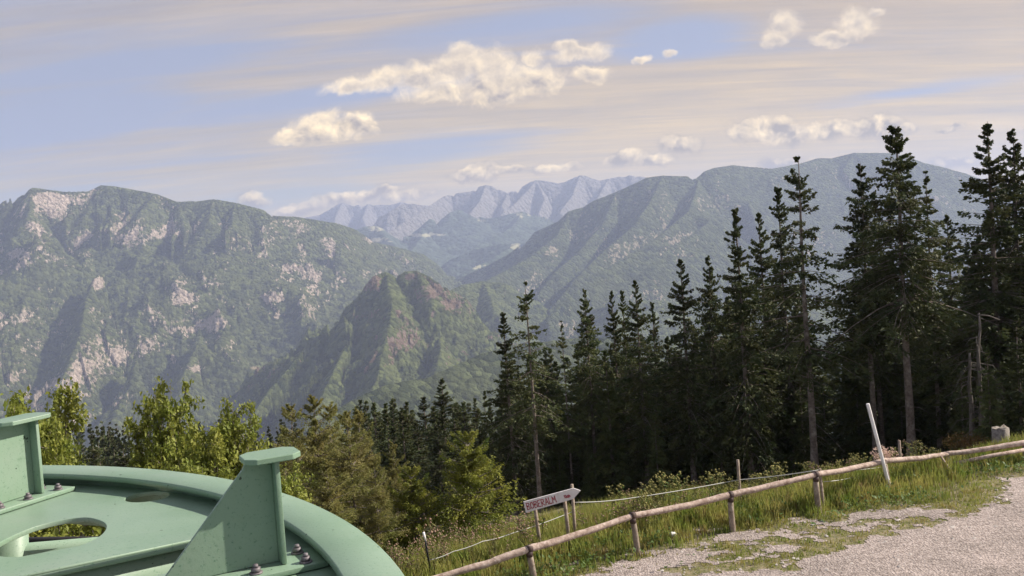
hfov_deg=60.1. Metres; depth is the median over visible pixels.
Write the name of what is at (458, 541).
weed plant
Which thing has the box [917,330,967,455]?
spruce tree
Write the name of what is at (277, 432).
conifer
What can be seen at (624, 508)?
weed plant
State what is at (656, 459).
spruce tree
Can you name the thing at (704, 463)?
spruce tree
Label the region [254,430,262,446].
conifer
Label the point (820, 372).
spruce tree
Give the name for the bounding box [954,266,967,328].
spruce tree
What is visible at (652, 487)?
thistle
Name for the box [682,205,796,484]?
spruce tree
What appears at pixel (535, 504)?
arrow sign
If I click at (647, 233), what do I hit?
mountain
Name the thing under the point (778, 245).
spruce tree
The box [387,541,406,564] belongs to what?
weed plant
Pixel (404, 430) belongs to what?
spruce tree
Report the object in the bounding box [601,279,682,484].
spruce tree
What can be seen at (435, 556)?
weed plant
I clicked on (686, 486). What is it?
thistle
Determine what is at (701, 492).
weed plant
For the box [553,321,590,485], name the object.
spruce tree
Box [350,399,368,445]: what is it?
spruce tree
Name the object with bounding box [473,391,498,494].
spruce tree
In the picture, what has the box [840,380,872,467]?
spruce tree
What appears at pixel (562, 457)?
spruce tree
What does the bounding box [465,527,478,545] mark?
weed plant
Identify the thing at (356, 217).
farthest range
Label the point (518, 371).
spruce tree
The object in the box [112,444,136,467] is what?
conifer
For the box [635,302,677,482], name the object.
spruce tree
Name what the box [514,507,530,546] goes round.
weed plant
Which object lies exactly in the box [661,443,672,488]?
spruce tree
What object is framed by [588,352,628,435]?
spruce tree
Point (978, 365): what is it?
dead tree
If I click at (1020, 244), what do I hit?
spruce tree
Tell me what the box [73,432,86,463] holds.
conifer
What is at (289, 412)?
larch tree
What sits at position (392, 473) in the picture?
larch tree
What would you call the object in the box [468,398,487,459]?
spruce tree
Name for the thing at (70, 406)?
broadleaf tree
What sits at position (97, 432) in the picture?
conifer
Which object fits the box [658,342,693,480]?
spruce tree
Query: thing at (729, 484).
thistle
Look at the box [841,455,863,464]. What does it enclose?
thistle
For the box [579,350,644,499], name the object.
spruce tree
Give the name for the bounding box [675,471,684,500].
thistle
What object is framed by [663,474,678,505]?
thistle
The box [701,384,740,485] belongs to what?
spruce tree
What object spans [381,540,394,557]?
weed plant
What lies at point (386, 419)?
spruce tree
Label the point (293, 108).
sky
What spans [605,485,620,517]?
thistle
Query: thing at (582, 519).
weed plant
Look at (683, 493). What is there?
weed plant
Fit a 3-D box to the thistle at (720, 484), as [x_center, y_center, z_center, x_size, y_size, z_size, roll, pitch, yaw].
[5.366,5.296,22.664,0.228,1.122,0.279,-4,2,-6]
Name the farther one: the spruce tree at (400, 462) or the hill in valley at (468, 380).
the hill in valley at (468, 380)
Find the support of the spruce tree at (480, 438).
on the ground at (759, 546)
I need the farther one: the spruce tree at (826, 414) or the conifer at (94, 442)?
the conifer at (94, 442)
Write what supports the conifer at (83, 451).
on the ground at (759, 546)
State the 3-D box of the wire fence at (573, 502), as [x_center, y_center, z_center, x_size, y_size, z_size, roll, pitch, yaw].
[7.109,5.080,22.520,19.326,1.858,1.697,-5,2,-25]
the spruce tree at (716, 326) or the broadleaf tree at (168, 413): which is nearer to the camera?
the broadleaf tree at (168, 413)
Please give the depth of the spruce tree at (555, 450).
50.86 m
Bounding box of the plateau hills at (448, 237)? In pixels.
[357,210,554,277]
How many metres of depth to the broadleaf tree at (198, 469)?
14.89 m
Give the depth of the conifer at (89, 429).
180.39 m
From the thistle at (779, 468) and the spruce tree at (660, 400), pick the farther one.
the spruce tree at (660, 400)
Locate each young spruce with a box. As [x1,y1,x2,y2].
[382,465,458,554]
[428,430,533,544]
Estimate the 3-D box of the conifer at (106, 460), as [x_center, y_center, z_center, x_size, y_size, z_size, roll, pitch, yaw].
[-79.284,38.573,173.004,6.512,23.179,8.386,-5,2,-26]
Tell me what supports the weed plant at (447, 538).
on the ground at (759, 546)
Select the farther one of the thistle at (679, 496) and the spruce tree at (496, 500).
the spruce tree at (496, 500)
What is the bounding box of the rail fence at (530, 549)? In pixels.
[434,440,1023,575]
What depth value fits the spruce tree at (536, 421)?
42.07 m
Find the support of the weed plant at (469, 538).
on the ground at (759, 546)
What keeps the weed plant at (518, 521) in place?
on the ground at (759, 546)
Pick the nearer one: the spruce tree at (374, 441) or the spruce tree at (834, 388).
the spruce tree at (834, 388)
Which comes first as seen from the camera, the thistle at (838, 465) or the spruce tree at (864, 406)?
the thistle at (838, 465)
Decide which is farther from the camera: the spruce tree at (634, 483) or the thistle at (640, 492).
the spruce tree at (634, 483)
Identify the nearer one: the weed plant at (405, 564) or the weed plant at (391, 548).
the weed plant at (405, 564)
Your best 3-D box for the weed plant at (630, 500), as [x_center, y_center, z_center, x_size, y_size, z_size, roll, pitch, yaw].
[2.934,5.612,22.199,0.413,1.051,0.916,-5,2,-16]
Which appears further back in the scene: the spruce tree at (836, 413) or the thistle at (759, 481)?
the spruce tree at (836, 413)
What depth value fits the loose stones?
19.58 m
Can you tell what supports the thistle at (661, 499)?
on the ground at (759, 546)
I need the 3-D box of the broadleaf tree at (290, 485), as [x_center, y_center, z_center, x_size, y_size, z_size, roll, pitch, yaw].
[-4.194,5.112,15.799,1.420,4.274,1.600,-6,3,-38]
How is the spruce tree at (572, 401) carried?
on the ground at (759, 546)
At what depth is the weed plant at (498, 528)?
22.69 m
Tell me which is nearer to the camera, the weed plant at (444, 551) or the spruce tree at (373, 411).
the weed plant at (444, 551)
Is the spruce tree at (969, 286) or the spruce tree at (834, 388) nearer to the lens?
the spruce tree at (969, 286)
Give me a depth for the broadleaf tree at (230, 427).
17.83 m
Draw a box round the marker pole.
[866,403,890,489]
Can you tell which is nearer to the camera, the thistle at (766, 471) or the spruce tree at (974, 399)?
the thistle at (766, 471)
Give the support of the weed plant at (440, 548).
on the ground at (759, 546)
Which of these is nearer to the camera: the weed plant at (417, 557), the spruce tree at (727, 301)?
the weed plant at (417, 557)
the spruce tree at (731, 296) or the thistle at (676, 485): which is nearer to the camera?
the thistle at (676, 485)
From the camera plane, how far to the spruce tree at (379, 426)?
89.23 m
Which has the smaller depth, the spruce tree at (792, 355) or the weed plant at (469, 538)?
the weed plant at (469, 538)
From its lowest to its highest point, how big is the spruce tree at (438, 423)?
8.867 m
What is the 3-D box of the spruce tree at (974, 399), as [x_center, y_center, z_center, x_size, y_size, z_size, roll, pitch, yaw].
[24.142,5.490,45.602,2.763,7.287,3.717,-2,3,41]
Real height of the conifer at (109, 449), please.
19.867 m
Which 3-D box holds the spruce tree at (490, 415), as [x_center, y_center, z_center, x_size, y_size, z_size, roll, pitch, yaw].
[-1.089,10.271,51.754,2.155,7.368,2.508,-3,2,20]
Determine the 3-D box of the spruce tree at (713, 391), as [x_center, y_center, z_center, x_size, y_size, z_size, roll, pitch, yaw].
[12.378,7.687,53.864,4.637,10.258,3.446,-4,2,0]
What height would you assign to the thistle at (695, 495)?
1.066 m
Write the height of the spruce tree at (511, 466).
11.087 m
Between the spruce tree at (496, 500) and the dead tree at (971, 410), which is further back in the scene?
the spruce tree at (496, 500)
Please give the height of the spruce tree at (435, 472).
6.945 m
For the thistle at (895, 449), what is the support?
on the ground at (759, 546)
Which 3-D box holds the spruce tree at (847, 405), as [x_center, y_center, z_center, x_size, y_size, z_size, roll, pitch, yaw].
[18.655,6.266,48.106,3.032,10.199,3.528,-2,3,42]
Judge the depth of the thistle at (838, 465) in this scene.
23.61 m
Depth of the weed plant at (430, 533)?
20.52 m
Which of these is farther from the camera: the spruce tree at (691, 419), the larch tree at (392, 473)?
the spruce tree at (691, 419)
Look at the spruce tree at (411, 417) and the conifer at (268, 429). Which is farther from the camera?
the conifer at (268, 429)
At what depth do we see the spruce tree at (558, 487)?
47.26 m
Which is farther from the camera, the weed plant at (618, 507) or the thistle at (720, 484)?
the thistle at (720, 484)
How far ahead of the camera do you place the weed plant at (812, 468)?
23.77 m
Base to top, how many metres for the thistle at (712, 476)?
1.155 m
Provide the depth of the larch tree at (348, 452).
24.07 m
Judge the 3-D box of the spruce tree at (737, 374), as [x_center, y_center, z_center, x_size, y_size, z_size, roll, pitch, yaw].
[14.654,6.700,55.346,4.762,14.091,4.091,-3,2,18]
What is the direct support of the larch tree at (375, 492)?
on the ground at (759, 546)
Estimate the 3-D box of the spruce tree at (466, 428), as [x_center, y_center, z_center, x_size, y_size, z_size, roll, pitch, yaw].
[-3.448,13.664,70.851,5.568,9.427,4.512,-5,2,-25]
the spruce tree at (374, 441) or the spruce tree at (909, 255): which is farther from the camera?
the spruce tree at (374, 441)
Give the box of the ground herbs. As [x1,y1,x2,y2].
[435,452,1023,575]
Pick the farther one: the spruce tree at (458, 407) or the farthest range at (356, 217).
the farthest range at (356, 217)
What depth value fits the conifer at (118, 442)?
191.79 m
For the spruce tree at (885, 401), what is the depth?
55.66 m
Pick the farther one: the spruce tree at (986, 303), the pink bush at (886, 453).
the spruce tree at (986, 303)
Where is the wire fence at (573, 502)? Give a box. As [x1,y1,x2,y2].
[430,440,901,559]
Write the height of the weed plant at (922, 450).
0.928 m
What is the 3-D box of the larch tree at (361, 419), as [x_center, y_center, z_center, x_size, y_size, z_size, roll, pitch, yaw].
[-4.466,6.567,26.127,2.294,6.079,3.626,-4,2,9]
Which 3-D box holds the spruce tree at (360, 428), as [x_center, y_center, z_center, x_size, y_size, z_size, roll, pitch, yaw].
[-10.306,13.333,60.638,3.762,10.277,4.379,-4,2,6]
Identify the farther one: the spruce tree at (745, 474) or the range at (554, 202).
the range at (554, 202)
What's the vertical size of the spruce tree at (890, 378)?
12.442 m
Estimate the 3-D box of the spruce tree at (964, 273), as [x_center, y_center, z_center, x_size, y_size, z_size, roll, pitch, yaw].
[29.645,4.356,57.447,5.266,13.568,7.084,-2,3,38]
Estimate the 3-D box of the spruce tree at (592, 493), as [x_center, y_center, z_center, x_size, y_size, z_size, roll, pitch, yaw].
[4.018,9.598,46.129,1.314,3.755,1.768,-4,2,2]
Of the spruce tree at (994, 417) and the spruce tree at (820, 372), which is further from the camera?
the spruce tree at (820, 372)
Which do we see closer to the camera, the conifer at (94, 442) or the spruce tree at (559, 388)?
the spruce tree at (559, 388)
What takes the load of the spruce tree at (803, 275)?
on the ground at (759, 546)
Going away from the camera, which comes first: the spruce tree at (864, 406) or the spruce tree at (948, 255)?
the spruce tree at (948, 255)
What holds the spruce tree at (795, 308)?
on the ground at (759, 546)
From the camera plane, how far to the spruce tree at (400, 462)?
64.40 m
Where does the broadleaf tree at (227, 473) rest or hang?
on the ground at (759, 546)
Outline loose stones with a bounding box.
[580,474,1023,575]
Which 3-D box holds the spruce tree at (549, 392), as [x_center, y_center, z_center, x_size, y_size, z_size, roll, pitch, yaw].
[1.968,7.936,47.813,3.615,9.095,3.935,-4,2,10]
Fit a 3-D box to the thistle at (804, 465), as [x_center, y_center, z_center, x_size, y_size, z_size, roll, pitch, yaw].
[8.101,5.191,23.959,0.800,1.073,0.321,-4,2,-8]
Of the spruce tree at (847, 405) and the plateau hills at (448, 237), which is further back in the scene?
the plateau hills at (448, 237)
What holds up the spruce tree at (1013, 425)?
on the ground at (759, 546)
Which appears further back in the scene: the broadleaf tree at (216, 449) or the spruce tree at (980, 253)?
the spruce tree at (980, 253)
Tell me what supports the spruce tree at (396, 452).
on the ground at (759, 546)
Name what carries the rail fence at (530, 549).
on the ground at (759, 546)
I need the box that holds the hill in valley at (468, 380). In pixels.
[303,337,866,452]
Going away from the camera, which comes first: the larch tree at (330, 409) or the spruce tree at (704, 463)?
the larch tree at (330, 409)
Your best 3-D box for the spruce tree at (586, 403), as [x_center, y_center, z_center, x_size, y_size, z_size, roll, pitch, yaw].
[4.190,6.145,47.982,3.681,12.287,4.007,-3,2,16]
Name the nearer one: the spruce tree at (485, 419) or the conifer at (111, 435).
the spruce tree at (485, 419)
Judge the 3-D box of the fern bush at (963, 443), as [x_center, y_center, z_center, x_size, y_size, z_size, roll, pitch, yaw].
[18.451,6.743,35.836,1.995,1.869,1.981,-4,2,0]
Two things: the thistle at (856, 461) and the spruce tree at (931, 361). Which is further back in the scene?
the spruce tree at (931, 361)
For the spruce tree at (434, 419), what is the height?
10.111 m
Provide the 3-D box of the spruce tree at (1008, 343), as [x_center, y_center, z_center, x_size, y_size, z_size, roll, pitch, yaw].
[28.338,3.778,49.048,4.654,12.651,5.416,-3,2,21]
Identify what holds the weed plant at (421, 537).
on the ground at (759, 546)
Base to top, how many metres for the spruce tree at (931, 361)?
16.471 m
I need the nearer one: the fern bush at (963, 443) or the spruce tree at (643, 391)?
the fern bush at (963, 443)
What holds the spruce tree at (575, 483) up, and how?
on the ground at (759, 546)
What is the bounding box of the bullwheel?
[0,412,403,575]
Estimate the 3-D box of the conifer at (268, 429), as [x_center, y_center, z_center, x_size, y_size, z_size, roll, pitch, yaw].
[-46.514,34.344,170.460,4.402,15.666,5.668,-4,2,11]
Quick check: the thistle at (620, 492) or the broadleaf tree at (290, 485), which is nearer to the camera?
the broadleaf tree at (290, 485)
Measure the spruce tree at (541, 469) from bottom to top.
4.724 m
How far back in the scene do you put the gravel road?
18.91 m
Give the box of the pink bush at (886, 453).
[870,445,902,459]
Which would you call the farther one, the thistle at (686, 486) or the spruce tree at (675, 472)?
the spruce tree at (675, 472)
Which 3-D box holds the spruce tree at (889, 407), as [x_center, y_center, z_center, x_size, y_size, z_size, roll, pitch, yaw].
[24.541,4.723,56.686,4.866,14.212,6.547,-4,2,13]
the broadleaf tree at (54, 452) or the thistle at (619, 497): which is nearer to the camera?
the broadleaf tree at (54, 452)
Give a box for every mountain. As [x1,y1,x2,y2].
[0,185,461,456]
[225,271,516,459]
[456,153,1023,341]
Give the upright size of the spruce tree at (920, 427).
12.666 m
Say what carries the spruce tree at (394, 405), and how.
on the ground at (759, 546)
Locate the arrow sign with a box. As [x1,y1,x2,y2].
[523,488,579,551]
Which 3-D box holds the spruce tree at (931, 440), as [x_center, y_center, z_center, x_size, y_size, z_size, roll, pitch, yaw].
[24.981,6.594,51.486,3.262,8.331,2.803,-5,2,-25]
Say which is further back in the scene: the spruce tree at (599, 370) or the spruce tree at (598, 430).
the spruce tree at (599, 370)
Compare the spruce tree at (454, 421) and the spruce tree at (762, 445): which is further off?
the spruce tree at (454, 421)
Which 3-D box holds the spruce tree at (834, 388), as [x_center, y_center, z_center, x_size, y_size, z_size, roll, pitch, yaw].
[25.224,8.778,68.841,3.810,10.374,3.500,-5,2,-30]
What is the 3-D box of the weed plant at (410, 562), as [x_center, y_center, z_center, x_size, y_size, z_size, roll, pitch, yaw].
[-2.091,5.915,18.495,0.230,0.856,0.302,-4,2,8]
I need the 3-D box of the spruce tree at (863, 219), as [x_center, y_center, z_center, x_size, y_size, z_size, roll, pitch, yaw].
[17.339,2.204,42.705,5.251,16.551,5.715,-4,2,-3]
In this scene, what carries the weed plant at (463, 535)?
on the ground at (759, 546)
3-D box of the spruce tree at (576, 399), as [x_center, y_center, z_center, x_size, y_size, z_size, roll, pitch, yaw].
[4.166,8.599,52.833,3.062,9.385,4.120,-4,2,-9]
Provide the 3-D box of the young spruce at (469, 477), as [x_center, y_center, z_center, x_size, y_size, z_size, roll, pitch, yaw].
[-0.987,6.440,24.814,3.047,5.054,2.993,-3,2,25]
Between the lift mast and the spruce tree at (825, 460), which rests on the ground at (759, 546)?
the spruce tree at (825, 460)
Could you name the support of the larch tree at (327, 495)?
on the ground at (759, 546)
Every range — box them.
[305,202,425,229]
[373,175,646,240]
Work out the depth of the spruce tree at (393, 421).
84.33 m
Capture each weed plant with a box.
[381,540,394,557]
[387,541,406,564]
[395,535,425,559]
[397,547,407,572]
[401,555,412,571]
[405,549,413,574]
[406,535,423,575]
[414,538,445,569]
[415,528,433,572]
[420,514,438,552]
[427,530,444,574]
[430,527,461,547]
[437,547,448,567]
[438,534,450,549]
[447,520,464,547]
[451,532,483,549]
[458,527,467,555]
[462,520,476,555]
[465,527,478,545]
[477,515,498,542]
[487,528,501,555]
[495,523,517,535]
[506,515,546,541]
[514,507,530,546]
[522,525,534,557]
[570,507,588,528]
[603,502,615,518]
[615,502,623,529]
[619,500,645,524]
[621,488,636,513]
[625,500,659,529]
[632,508,641,529]
[681,485,688,502]
[698,480,705,498]
[809,461,832,478]
[898,439,925,455]
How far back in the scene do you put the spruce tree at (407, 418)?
78.70 m
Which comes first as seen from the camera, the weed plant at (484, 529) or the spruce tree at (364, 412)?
the weed plant at (484, 529)
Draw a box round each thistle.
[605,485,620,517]
[614,484,626,511]
[632,488,645,509]
[636,492,648,522]
[638,493,651,525]
[641,482,655,504]
[644,473,669,506]
[644,491,668,504]
[655,471,667,505]
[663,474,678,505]
[670,477,679,503]
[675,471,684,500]
[681,476,689,501]
[690,481,697,499]
[693,469,725,501]
[708,474,717,503]
[716,473,725,500]
[716,473,745,506]
[746,474,754,486]
[751,473,761,486]
[756,475,765,485]
[764,470,771,493]
[768,465,779,488]
[773,462,787,486]
[794,462,820,474]
[834,459,843,478]
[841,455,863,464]
[848,454,860,464]
[849,453,858,464]
[889,447,897,457]
[902,440,923,455]
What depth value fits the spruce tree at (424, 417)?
75.30 m
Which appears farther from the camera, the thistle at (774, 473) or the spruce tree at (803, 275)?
the spruce tree at (803, 275)
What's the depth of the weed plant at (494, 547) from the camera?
19.49 m
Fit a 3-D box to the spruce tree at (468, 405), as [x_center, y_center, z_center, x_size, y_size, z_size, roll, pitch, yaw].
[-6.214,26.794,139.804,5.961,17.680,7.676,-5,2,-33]
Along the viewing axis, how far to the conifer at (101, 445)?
190.15 m
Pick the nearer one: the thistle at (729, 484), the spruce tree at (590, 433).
the thistle at (729, 484)
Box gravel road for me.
[551,475,1023,575]
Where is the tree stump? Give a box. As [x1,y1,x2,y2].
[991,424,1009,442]
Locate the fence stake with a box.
[422,532,431,571]
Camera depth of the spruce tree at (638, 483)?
67.22 m
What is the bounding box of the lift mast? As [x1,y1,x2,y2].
[0,534,98,556]
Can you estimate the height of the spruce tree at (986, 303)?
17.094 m
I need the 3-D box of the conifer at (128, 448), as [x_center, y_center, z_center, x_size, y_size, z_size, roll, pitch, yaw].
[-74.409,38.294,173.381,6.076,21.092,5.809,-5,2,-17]
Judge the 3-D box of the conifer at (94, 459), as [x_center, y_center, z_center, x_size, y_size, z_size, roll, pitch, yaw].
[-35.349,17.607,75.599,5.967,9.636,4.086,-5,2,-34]
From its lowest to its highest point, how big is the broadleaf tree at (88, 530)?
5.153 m
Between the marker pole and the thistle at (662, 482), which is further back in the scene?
the marker pole
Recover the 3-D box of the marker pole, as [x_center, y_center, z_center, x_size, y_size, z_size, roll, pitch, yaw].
[9.583,4.291,23.012,0.640,2.650,0.090,-4,2,-6]
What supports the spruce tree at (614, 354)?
on the ground at (759, 546)
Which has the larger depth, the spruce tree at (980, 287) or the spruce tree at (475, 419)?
the spruce tree at (475, 419)
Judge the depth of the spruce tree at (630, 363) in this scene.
55.06 m
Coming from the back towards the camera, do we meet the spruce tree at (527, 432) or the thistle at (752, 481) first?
the spruce tree at (527, 432)
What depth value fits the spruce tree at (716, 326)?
49.89 m
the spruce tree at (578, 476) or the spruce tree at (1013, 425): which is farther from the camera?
the spruce tree at (578, 476)
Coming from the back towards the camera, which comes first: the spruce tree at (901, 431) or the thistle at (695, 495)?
the spruce tree at (901, 431)
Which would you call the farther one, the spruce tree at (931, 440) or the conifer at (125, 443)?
the conifer at (125, 443)
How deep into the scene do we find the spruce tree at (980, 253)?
64.83 m
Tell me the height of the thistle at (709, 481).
1.278 m
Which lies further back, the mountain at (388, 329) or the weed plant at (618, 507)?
the mountain at (388, 329)
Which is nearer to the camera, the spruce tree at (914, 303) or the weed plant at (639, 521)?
the weed plant at (639, 521)
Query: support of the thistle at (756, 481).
on the ground at (759, 546)
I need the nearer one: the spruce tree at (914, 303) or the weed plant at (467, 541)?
the weed plant at (467, 541)
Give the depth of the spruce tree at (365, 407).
107.85 m
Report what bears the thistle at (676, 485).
on the ground at (759, 546)
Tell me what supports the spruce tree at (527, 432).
on the ground at (759, 546)
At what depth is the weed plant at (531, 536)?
19.35 m
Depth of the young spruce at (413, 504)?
24.06 m
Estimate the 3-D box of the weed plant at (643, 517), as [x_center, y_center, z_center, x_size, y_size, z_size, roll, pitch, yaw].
[3.138,5.486,20.983,0.862,0.904,0.388,-4,2,12]
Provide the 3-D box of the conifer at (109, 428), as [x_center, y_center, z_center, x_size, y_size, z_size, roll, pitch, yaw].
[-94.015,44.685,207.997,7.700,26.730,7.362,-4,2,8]
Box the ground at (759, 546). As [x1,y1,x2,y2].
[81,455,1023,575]
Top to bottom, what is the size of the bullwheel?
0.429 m
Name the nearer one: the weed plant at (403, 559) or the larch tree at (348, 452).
the weed plant at (403, 559)
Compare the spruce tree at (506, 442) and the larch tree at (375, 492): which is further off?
the spruce tree at (506, 442)
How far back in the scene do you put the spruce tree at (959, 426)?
39.21 m
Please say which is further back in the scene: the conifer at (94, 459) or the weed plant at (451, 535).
the conifer at (94, 459)
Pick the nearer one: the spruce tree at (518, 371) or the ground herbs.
the ground herbs
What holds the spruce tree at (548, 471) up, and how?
on the ground at (759, 546)
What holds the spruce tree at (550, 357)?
on the ground at (759, 546)
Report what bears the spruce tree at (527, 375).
on the ground at (759, 546)
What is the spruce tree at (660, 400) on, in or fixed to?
on the ground at (759, 546)
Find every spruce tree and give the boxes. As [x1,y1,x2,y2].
[347,409,381,518]
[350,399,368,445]
[362,400,370,431]
[363,422,383,475]
[367,401,383,452]
[374,406,401,472]
[374,419,385,470]
[376,403,399,517]
[378,428,400,514]
[387,407,435,522]
[389,398,399,439]
[392,412,422,516]
[394,402,422,451]
[400,409,410,451]
[401,396,434,462]
[404,422,435,516]
[413,427,471,523]
[420,378,476,471]
[420,405,448,516]
[426,405,468,514]
[430,413,451,517]
[446,402,477,471]
[446,412,480,494]
[456,405,469,447]
[466,403,475,431]
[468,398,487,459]
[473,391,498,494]
[473,425,490,515]
[479,310,558,515]
[484,402,502,506]
[484,444,510,518]
[488,281,573,512]
[489,370,533,511]
[495,368,529,445]
[504,378,529,510]
[506,455,534,509]
[516,364,546,427]
[518,400,532,491]
[520,352,580,505]
[522,435,554,510]
[523,358,534,399]
[525,372,577,507]
[541,347,564,398]
[545,375,582,497]
[548,361,583,503]
[552,443,568,505]
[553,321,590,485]
[555,447,584,500]
[558,443,570,505]
[561,289,621,496]
[563,447,581,501]
[564,377,607,450]
[567,371,583,481]
[571,355,592,498]
[571,428,585,499]
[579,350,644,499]
[579,437,602,503]
[588,290,652,483]
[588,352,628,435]
[596,424,611,489]
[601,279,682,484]
[607,290,646,488]
[611,330,641,485]
[624,460,636,493]
[627,340,647,489]
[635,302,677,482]
[637,259,744,485]
[639,362,681,492]
[642,413,672,491]
[649,338,700,488]
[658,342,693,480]
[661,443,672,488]
[664,336,673,378]
[680,255,739,467]
[680,329,732,490]
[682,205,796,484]
[698,331,717,485]
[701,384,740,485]
[708,309,790,485]
[714,295,761,386]
[715,401,741,486]
[718,212,820,478]
[719,296,742,477]
[722,285,779,480]
[725,353,780,477]
[731,156,880,470]
[743,184,851,476]
[752,340,795,481]
[763,301,841,472]
[779,373,833,473]
[780,309,822,473]
[782,373,826,477]
[799,305,836,459]
[807,163,929,468]
[811,125,1010,455]
[815,379,840,469]
[822,335,841,455]
[823,284,895,462]
[824,260,932,457]
[832,310,883,468]
[832,361,867,468]
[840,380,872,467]
[845,333,885,464]
[869,253,926,452]
[869,291,919,457]
[886,365,921,464]
[896,270,941,453]
[904,213,1005,428]
[906,273,926,385]
[909,170,968,451]
[913,121,1023,412]
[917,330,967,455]
[920,333,952,451]
[936,368,977,452]
[947,265,1005,408]
[948,128,1023,375]
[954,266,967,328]
[955,335,991,449]
[958,251,972,327]
[962,241,1010,406]
[969,347,1010,446]
[972,234,989,288]
[989,242,1023,390]
[992,315,1023,438]
[993,243,1022,421]
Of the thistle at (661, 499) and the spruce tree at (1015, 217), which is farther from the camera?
the spruce tree at (1015, 217)
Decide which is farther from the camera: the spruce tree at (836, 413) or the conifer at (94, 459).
the conifer at (94, 459)
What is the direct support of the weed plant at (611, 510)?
on the ground at (759, 546)
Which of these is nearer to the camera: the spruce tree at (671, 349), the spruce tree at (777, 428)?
the spruce tree at (777, 428)
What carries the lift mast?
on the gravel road
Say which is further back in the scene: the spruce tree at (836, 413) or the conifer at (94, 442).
the conifer at (94, 442)
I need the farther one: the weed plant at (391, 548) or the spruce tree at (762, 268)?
the spruce tree at (762, 268)
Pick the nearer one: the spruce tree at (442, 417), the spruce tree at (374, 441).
the spruce tree at (442, 417)
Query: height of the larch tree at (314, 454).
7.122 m
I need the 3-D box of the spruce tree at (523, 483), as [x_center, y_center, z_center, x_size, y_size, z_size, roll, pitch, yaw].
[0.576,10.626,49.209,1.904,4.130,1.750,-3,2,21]
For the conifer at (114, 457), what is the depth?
159.26 m
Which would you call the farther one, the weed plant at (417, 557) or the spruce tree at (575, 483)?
the spruce tree at (575, 483)
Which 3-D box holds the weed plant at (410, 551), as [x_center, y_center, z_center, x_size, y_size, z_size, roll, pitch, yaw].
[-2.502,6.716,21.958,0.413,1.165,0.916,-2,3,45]
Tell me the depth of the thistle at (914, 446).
25.47 m
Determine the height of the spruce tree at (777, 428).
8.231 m
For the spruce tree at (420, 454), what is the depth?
62.27 m
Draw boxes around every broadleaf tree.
[0,376,96,535]
[29,414,81,536]
[29,524,105,536]
[122,376,207,469]
[135,458,209,475]
[160,420,242,478]
[196,396,272,476]
[213,460,242,479]
[279,460,315,504]
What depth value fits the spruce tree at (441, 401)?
72.32 m
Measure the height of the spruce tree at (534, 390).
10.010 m
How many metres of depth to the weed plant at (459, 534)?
21.69 m
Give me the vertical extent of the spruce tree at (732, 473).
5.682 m
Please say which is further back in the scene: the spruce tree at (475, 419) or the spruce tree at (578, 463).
the spruce tree at (475, 419)
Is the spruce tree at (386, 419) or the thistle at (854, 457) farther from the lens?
the spruce tree at (386, 419)
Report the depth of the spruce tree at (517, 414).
50.85 m
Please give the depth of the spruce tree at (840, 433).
51.38 m
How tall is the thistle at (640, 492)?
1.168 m
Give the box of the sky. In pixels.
[0,0,1023,217]
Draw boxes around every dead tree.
[944,353,992,456]
[952,313,1001,443]
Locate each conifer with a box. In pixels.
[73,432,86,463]
[78,424,88,462]
[82,439,104,465]
[84,424,100,465]
[87,430,101,465]
[93,426,106,465]
[97,426,107,462]
[99,427,109,465]
[103,430,116,466]
[107,422,113,446]
[108,436,119,466]
[109,428,120,466]
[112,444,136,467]
[114,424,126,464]
[121,426,129,457]
[124,435,132,466]
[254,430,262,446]
[266,426,273,448]
[268,429,273,447]
[275,427,282,474]
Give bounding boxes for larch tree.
[272,404,318,502]
[280,394,363,512]
[304,401,370,510]
[305,458,363,531]
[316,410,400,546]
[336,407,398,549]
[354,455,413,557]
[376,440,427,550]
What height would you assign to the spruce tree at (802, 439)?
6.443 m
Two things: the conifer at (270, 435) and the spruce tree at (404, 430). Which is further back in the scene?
the conifer at (270, 435)
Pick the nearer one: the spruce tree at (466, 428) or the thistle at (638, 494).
the thistle at (638, 494)
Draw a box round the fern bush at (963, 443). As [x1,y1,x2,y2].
[941,432,989,450]
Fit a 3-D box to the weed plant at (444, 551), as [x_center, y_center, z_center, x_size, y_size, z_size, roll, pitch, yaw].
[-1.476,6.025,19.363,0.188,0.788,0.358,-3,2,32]

